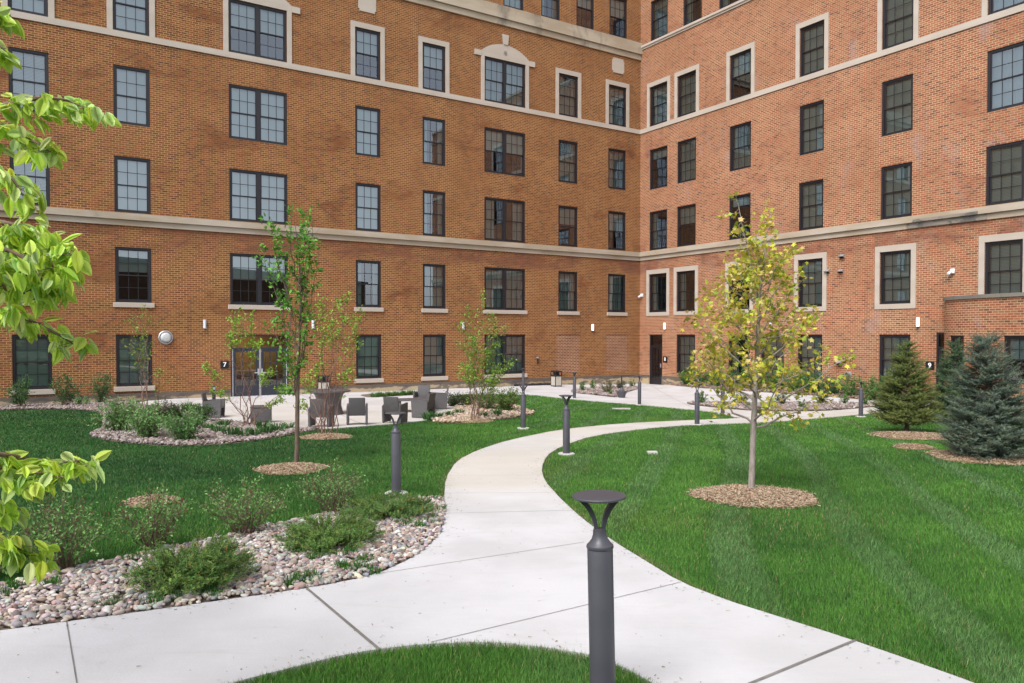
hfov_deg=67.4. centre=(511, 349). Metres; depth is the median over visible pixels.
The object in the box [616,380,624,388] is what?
evergreen
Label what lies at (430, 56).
window
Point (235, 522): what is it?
lilac shrub
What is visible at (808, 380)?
hedge shrub
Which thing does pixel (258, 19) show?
window
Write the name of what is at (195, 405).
grass clump
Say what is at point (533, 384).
curb
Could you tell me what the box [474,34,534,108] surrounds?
window
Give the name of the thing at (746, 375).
hedge shrub
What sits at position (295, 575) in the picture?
bed grass
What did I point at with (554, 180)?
brick building
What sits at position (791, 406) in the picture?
bed gravel
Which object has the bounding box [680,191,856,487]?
maple tree
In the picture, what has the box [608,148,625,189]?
window
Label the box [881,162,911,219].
window
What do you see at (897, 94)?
window
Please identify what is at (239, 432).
grass clump
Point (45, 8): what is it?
window
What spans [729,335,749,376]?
window
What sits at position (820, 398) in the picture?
evergreen
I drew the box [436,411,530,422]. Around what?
planting bed
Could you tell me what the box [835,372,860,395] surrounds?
hedge shrub
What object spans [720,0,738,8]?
window
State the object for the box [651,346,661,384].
door
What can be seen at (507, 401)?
round shrub
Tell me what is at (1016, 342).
window
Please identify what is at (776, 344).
window
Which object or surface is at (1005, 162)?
window
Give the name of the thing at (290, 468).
mulch ring
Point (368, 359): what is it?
window
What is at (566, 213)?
window
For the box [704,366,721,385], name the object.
hedge shrub
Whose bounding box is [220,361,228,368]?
door sign
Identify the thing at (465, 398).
round shrub
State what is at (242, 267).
window
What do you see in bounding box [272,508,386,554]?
juniper
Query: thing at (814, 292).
window
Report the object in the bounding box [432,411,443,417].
grass clump
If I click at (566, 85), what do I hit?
window
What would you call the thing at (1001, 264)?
window
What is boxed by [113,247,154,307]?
window
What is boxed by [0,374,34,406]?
wall shrub
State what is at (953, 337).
window
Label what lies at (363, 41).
window
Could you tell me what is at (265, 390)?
door
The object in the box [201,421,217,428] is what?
grass clump
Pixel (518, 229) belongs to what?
window
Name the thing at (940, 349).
door
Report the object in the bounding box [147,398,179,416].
round shrub
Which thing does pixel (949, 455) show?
mulch ring
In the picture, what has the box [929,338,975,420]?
spruce tree
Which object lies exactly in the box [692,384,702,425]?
bollard light
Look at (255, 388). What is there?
door
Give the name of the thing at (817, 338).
window
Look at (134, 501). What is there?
mulch ring
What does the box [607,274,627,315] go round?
window
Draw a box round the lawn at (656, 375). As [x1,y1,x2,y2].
[0,369,1023,682]
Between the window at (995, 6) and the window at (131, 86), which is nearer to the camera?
the window at (995, 6)
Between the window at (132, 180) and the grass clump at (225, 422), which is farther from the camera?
the window at (132, 180)
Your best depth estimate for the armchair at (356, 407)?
19.68 m
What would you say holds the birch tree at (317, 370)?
on the mulch ring at (325, 436)
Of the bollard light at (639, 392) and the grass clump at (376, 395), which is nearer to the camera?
the bollard light at (639, 392)
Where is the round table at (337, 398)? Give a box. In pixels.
[310,389,350,414]
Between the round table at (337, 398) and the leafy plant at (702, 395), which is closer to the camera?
the round table at (337, 398)
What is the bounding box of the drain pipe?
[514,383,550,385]
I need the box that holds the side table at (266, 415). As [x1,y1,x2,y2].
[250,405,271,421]
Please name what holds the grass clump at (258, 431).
on the bed gravel at (211, 437)
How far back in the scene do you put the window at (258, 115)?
31.86 m
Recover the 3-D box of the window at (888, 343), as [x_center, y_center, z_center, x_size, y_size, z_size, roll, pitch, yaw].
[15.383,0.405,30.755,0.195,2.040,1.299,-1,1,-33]
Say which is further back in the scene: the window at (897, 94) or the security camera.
the window at (897, 94)
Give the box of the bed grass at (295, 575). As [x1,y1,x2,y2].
[0,491,446,609]
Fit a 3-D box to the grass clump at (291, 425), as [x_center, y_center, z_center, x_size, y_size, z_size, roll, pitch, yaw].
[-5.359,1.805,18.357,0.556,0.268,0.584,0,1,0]
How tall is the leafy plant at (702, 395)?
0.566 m
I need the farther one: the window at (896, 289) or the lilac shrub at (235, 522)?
the window at (896, 289)
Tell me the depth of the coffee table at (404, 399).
23.92 m
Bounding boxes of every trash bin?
[318,375,330,388]
[550,370,561,386]
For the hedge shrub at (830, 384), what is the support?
on the planting bed at (787, 393)
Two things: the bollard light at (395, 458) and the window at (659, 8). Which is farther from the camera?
the window at (659, 8)
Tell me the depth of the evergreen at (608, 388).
34.48 m
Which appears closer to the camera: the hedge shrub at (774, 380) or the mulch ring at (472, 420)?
the mulch ring at (472, 420)
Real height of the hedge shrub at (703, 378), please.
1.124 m
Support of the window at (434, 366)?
in the brick building
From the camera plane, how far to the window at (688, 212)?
40.37 m
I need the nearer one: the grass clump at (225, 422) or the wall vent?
the grass clump at (225, 422)
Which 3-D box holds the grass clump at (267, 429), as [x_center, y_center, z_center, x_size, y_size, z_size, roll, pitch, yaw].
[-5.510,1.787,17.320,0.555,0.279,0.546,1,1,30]
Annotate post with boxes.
[212,386,215,398]
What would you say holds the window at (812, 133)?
in the brick building
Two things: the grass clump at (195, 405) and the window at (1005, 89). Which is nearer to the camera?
the grass clump at (195, 405)
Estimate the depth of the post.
29.53 m
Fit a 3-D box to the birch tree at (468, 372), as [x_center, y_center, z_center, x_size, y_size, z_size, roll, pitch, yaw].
[-0.791,0.167,21.355,1.735,3.674,1.386,-1,2,-42]
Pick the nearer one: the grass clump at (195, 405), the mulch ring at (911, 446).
the mulch ring at (911, 446)
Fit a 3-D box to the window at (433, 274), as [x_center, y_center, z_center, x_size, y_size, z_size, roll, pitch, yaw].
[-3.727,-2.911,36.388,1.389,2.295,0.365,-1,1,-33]
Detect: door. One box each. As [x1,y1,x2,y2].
[233,349,258,395]
[261,349,285,394]
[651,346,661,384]
[938,348,962,388]
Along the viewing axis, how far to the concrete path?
5.09 m
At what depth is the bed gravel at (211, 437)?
17.18 m
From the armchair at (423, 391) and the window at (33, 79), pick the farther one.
the window at (33, 79)
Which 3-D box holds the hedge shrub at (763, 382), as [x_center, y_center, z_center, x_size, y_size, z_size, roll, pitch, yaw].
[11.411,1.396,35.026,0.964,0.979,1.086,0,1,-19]
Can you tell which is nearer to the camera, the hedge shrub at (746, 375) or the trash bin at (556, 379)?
the hedge shrub at (746, 375)
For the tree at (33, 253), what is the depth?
2.62 m
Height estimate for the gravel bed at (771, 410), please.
0.086 m
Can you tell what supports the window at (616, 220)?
in the brick building
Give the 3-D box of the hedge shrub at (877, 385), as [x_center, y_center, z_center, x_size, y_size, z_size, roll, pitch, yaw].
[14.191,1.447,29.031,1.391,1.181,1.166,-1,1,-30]
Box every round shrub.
[87,394,140,430]
[124,400,172,437]
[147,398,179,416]
[156,399,210,440]
[168,403,186,416]
[192,399,217,420]
[443,390,462,405]
[454,391,475,405]
[472,391,498,408]
[483,383,526,410]
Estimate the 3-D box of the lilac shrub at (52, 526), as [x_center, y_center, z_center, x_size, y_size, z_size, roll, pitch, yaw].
[-3.716,1.483,6.366,0.799,0.731,0.922,-1,1,-32]
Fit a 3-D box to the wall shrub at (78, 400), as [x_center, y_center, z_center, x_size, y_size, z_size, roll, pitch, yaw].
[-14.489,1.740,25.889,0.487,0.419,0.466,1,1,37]
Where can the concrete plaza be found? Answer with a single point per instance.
(670, 396)
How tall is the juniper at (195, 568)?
0.469 m
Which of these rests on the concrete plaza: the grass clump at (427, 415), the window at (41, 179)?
the grass clump at (427, 415)
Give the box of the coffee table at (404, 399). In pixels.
[398,397,435,404]
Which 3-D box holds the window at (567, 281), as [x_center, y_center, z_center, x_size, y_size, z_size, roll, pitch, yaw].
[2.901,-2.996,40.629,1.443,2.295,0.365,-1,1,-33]
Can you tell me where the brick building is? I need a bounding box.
[0,0,1023,411]
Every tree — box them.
[0,1,121,585]
[122,304,171,413]
[202,304,293,424]
[251,203,322,462]
[293,291,365,433]
[453,290,516,419]
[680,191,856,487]
[867,340,947,430]
[928,330,1023,461]
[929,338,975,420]
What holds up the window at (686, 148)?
in the brick building
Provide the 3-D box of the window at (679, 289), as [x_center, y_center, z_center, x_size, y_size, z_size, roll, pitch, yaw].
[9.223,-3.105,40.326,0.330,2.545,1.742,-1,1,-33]
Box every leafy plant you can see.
[579,381,584,389]
[700,390,708,401]
[797,398,805,406]
[839,392,849,402]
[863,395,868,403]
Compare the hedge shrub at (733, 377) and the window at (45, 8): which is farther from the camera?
the hedge shrub at (733, 377)
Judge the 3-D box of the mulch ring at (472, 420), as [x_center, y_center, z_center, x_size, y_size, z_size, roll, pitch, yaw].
[-1.062,1.937,21.183,1.146,0.129,1.154,-1,1,-25]
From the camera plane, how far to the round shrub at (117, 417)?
17.65 m
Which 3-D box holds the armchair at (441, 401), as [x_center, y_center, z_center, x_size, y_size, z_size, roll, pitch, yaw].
[-2.355,1.566,25.100,0.582,0.712,0.533,0,1,-5]
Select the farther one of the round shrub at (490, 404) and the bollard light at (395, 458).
the round shrub at (490, 404)
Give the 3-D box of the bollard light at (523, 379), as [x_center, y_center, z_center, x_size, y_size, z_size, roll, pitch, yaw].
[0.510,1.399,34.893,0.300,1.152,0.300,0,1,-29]
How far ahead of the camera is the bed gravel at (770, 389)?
33.59 m
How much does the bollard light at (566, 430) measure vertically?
1.152 m
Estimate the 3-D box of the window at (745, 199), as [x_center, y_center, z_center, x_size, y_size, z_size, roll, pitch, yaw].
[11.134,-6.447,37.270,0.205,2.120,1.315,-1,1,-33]
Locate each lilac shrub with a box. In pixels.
[0,506,53,574]
[14,490,117,569]
[105,476,198,550]
[195,471,291,536]
[292,458,374,512]
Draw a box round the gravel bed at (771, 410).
[691,404,869,410]
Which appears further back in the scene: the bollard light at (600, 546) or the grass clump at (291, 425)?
the grass clump at (291, 425)
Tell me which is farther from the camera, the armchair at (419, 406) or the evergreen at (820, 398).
the evergreen at (820, 398)
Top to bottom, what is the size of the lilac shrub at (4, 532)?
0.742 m
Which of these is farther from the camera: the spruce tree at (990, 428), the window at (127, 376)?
the window at (127, 376)
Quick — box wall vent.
[158,331,172,343]
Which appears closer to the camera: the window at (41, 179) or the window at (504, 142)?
the window at (41, 179)
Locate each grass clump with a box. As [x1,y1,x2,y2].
[180,400,191,410]
[188,402,201,409]
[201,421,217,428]
[207,424,230,431]
[215,419,231,425]
[222,424,238,434]
[231,427,255,436]
[249,426,263,434]
[252,419,272,427]
[256,424,274,432]
[263,421,288,430]
[281,422,294,428]
[370,391,383,396]
[385,390,397,395]
[391,390,404,395]
[400,389,412,394]
[421,409,432,419]
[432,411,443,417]
[443,409,455,415]
[476,410,489,416]
[489,408,504,415]
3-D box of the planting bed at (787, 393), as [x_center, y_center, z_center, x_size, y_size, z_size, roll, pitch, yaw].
[13.020,1.849,37.792,7.624,0.355,19.495,-1,1,-29]
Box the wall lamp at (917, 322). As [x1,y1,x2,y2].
[915,317,919,326]
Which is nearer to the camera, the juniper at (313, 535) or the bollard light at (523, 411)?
the juniper at (313, 535)
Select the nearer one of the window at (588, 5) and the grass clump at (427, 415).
the grass clump at (427, 415)
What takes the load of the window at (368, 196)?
in the brick building
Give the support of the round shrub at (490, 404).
on the planting bed at (490, 419)
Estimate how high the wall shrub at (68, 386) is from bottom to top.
1.275 m
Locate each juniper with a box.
[120,525,261,596]
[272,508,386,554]
[336,487,438,522]
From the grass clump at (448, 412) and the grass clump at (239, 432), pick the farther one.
the grass clump at (448, 412)
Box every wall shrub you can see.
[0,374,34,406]
[48,371,84,404]
[75,395,90,405]
[85,369,116,401]
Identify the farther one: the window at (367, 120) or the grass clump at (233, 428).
the window at (367, 120)
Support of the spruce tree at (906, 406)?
on the lawn at (656, 375)
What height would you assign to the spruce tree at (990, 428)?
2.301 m
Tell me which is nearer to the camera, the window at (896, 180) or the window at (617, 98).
the window at (896, 180)
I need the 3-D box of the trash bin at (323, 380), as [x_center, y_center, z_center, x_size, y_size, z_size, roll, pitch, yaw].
[-8.063,1.500,32.978,0.440,0.800,0.440,-1,1,-33]
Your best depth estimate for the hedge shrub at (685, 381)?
38.60 m
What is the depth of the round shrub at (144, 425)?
16.25 m
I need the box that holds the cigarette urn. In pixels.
[616,376,626,397]
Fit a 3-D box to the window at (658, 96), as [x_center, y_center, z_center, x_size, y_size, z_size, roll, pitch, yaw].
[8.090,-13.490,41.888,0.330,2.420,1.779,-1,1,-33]
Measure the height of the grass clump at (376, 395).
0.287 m
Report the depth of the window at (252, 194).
31.92 m
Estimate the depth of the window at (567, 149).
40.65 m
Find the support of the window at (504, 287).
in the brick building
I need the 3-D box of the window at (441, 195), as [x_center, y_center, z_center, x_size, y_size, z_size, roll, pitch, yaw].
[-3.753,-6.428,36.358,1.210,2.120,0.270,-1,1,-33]
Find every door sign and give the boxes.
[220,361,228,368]
[926,361,933,369]
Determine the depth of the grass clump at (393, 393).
31.76 m
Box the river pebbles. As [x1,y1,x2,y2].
[0,495,445,628]
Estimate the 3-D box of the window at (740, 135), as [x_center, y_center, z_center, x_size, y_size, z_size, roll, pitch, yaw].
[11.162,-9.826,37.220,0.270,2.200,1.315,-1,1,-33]
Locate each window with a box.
[1,0,54,17]
[8,47,48,111]
[9,145,49,206]
[10,335,55,395]
[106,0,154,36]
[113,64,149,126]
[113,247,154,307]
[114,155,150,213]
[114,335,154,391]
[223,0,299,62]
[228,253,289,309]
[229,84,286,145]
[229,168,287,224]
[350,20,384,80]
[354,260,383,311]
[354,335,383,382]
[355,105,379,157]
[355,183,380,231]
[418,36,449,93]
[421,264,447,312]
[421,335,447,380]
[422,117,444,166]
[423,190,444,236]
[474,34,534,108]
[483,267,526,313]
[484,127,524,176]
[484,197,524,242]
[484,335,526,377]
[503,0,522,10]
[541,0,559,19]
[556,67,580,118]
[557,271,579,314]
[558,205,576,246]
[559,140,576,183]
[577,0,593,29]
[606,79,628,127]
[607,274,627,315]
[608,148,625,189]
[608,211,624,250]
[610,0,626,38]
[646,268,669,315]
[647,75,669,127]
[650,146,666,189]
[650,209,666,250]
[651,0,667,40]
[673,265,697,314]
[674,64,698,118]
[677,204,695,246]
[677,335,694,372]
[678,137,695,183]
[684,0,701,25]
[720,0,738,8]
[725,261,753,313]
[726,41,754,101]
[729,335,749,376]
[730,121,750,171]
[730,193,750,239]
[761,335,783,378]
[794,252,826,311]
[795,12,828,78]
[798,335,821,380]
[799,179,823,230]
[800,100,823,155]
[874,243,915,308]
[877,0,918,51]
[880,335,910,381]
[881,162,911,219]
[882,74,912,136]
[951,335,963,375]
[978,232,1023,293]
[981,0,1023,16]
[986,140,1023,205]
[987,41,1023,112]
[1004,335,1023,381]
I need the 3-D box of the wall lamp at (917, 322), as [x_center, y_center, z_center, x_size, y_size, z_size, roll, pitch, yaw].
[15.752,-1.076,29.824,0.103,0.365,0.126,-1,1,-33]
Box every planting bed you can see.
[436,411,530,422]
[683,386,864,398]
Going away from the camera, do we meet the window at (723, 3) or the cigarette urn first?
the cigarette urn
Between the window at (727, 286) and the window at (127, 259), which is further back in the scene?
the window at (727, 286)
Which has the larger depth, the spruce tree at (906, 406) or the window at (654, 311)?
the window at (654, 311)
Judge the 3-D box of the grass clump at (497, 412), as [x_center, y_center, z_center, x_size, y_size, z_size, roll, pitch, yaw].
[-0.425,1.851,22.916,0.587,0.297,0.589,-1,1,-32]
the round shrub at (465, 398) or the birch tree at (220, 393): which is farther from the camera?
the round shrub at (465, 398)
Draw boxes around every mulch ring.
[120,493,180,507]
[253,461,329,474]
[299,432,353,439]
[459,418,492,422]
[686,483,820,509]
[866,431,946,439]
[892,442,935,449]
[924,448,1023,465]
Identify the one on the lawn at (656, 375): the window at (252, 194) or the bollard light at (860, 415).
the bollard light at (860, 415)
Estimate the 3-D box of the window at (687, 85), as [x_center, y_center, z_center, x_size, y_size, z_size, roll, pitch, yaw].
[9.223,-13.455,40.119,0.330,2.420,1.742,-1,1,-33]
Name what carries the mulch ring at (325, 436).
on the lawn at (656, 375)
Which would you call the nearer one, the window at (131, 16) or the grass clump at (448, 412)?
the grass clump at (448, 412)
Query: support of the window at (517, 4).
in the brick building
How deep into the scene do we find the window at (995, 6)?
27.55 m
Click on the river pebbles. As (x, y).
(64, 602)
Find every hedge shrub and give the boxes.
[678,369,695,384]
[692,366,708,385]
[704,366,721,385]
[725,370,741,385]
[735,366,760,387]
[758,371,770,387]
[765,369,788,389]
[781,366,806,390]
[798,371,825,392]
[819,373,844,393]
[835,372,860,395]
[860,375,882,399]
[869,373,903,400]
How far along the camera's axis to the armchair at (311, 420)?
19.00 m
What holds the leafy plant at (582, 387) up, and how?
on the gravel bed
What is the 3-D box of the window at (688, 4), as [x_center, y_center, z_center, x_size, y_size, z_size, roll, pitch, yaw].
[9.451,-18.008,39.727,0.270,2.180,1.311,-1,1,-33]
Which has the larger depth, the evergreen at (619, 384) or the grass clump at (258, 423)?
the evergreen at (619, 384)
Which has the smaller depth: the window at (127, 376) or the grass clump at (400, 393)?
the window at (127, 376)
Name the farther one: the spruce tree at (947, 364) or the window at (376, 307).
the window at (376, 307)
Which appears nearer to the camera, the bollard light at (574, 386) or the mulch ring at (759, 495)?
the mulch ring at (759, 495)
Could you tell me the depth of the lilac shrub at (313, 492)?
8.70 m
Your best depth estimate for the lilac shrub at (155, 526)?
6.98 m
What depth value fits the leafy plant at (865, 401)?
27.96 m
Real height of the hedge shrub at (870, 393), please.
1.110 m
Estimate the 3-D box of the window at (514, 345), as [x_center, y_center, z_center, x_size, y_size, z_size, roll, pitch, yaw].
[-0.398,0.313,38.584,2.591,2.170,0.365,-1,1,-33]
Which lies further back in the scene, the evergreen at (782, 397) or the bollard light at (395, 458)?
the evergreen at (782, 397)
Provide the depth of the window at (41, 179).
27.76 m
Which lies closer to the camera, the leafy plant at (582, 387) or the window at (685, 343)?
the leafy plant at (582, 387)
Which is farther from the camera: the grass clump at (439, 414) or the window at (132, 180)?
the window at (132, 180)
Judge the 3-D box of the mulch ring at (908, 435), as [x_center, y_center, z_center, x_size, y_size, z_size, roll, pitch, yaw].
[8.866,1.872,17.006,1.912,0.135,1.884,0,1,0]
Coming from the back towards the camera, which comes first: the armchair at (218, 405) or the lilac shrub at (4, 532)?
the armchair at (218, 405)
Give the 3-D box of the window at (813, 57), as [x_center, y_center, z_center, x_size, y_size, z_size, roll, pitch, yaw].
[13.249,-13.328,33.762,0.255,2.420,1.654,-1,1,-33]
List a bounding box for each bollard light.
[385,412,407,494]
[517,385,528,429]
[521,368,525,390]
[558,395,574,455]
[572,372,576,397]
[572,490,625,682]
[635,376,643,405]
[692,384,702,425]
[718,380,726,413]
[856,381,865,417]
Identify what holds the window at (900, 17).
in the brick building
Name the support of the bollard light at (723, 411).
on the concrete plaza
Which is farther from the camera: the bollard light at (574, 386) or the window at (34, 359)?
the bollard light at (574, 386)
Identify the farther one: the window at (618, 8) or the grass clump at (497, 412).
the window at (618, 8)
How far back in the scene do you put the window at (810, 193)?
34.03 m
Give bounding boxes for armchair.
[201,392,224,417]
[308,399,334,426]
[346,398,367,424]
[382,397,407,423]
[411,393,435,417]
[413,385,430,397]
[431,387,448,408]
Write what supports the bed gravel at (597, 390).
on the gravel bed
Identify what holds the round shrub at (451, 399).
on the planting bed at (490, 419)
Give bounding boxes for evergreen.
[598,380,614,391]
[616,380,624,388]
[736,393,748,402]
[776,392,788,403]
[812,389,827,402]
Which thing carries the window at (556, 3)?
in the brick building
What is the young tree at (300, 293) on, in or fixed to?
on the mulch ring at (290, 468)
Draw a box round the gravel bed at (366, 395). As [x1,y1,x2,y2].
[361,393,412,396]
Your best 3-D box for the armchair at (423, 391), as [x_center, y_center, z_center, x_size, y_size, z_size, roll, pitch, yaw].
[-2.998,1.559,25.751,0.533,0.712,0.582,0,1,5]
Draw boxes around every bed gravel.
[0,399,317,445]
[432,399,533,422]
[571,386,637,396]
[669,382,932,401]
[687,400,877,410]
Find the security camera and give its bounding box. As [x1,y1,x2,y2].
[947,269,954,274]
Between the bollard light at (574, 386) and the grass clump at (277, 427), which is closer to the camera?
the grass clump at (277, 427)
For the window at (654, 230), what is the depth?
42.43 m
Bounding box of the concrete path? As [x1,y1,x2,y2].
[0,411,972,682]
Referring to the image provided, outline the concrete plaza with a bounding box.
[140,384,928,429]
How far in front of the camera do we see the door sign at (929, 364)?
29.44 m
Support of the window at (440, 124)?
in the brick building
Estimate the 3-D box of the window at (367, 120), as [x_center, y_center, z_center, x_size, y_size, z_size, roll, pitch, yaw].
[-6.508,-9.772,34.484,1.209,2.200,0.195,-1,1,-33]
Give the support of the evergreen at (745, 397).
on the gravel bed at (771, 410)
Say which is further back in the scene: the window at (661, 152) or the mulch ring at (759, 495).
the window at (661, 152)
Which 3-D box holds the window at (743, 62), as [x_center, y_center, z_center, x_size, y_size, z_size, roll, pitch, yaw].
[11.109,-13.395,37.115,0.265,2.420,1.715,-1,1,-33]
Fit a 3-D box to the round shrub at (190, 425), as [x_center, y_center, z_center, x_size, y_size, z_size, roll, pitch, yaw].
[-6.777,1.465,15.886,1.078,0.927,1.034,0,1,0]
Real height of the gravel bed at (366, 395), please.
0.032 m
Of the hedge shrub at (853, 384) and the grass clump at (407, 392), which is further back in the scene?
the grass clump at (407, 392)
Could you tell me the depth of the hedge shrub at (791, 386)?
33.38 m
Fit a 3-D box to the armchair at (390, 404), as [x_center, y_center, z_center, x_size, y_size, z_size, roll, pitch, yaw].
[-3.132,1.586,20.500,0.533,0.712,0.582,0,1,14]

